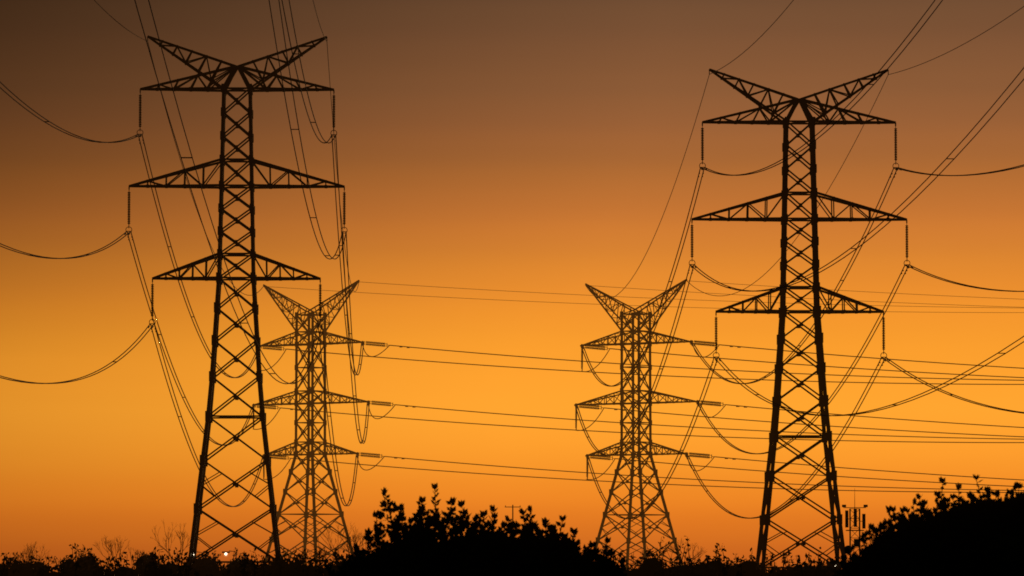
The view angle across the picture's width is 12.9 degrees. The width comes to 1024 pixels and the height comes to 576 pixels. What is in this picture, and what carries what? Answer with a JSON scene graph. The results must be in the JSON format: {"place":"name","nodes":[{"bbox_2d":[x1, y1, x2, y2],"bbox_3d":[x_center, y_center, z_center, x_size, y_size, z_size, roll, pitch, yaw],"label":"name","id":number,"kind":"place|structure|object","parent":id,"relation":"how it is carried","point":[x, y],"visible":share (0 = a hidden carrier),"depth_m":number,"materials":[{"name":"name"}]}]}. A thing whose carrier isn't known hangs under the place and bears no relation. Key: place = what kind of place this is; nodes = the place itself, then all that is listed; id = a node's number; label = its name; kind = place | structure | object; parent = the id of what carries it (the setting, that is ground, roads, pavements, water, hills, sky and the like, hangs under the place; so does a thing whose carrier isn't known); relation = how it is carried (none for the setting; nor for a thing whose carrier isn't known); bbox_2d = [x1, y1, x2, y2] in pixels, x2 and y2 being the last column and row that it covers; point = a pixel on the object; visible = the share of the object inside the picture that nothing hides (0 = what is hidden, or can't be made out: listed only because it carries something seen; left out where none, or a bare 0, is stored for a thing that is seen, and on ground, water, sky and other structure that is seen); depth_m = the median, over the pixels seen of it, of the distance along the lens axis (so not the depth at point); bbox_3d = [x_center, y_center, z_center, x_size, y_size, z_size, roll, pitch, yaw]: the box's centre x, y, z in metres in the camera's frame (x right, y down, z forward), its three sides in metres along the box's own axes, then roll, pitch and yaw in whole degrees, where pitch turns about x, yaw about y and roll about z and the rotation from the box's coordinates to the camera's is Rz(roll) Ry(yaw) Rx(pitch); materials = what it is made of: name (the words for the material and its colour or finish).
{"place":"outdoors","nodes":[
{"label":"outdoors","id":0,"kind":"place"},
{"bbox_2d":[0,0,1023,571],"label":"sky","id":1,"kind":"structure","parent":0,"point":[525,147],"materials":[{"name":"orange"}]},
{"label":"ground","id":2,"kind":"structure","parent":0,"visible":0},
{"bbox_2d":[126,35,347,562],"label":"pylon","id":3,"kind":"object","parent":2,"relation":"on","point":[231,69],"visible":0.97,"depth_m":450.86,"materials":[{"name":"metal"}]},
{"bbox_2d":[0,0,1023,518],"bbox_3d":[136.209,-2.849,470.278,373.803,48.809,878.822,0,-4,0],"label":"conductors","id":4,"kind":"object","parent":3,"relation":"attached to","point":[586,430],"visible":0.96,"depth_m":539.96,"materials":[{"name":"grey metal"}]},
{"bbox_2d":[252,280,369,565],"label":"pylon","id":5,"kind":"object","parent":2,"relation":"on","point":[311,454],"visible":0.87,"depth_m":879.74,"materials":[{"name":"metal"}]},
{"bbox_2d":[252,340,724,479],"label":"tension insulator strings","id":6,"kind":"object","parent":5,"relation":"attached to","point":[576,405],"visible":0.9,"depth_m":837.96,"materials":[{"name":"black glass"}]},
{"bbox_2d":[12,519,706,569],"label":"bare trees","id":7,"kind":"object","parent":2,"relation":"on","point":[181,543],"visible":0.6,"depth_m":357.43,"materials":[{"name":"black plant"}]},
{"bbox_2d":[0,536,844,575],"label":"bushes","id":8,"kind":"object","parent":2,"relation":"on","point":[89,565],"visible":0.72,"depth_m":264.49,"materials":[{"name":"black plant"}]},
{"bbox_2d":[325,483,628,575],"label":"bush","id":9,"kind":"object","parent":2,"relation":"on","point":[417,548],"visible":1,"depth_m":49.76,"materials":[{"name":"black plant"}]},
{"bbox_2d":[189,551,838,563],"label":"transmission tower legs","id":10,"kind":"object","parent":2,"relation":"on","point":[236,553],"visible":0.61,"depth_m":419.73,"materials":[{"name":"grey paint"}]},
{"bbox_2d":[574,279,696,569],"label":"pylon","id":11,"kind":"object","parent":2,"relation":"on","point":[632,391],"visible":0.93,"depth_m":829.83,"materials":[{"name":"metal"}]},
{"bbox_2d":[689,69,909,570],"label":"pylon","id":12,"kind":"object","parent":2,"relation":"on","point":[815,288],"visible":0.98,"depth_m":450.81,"materials":[{"name":"metal"}]},
{"bbox_2d":[842,495,867,560],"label":"telecom mast","id":13,"kind":"object","parent":2,"relation":"on","point":[856,544],"visible":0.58,"depth_m":398.88,"materials":[{"name":"black metal"}]},
{"bbox_2d":[832,474,1023,575],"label":"bush","id":14,"kind":"object","parent":2,"relation":"on","point":[981,536],"visible":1,"depth_m":46.57,"materials":[{"name":"black plant"}]}
]}

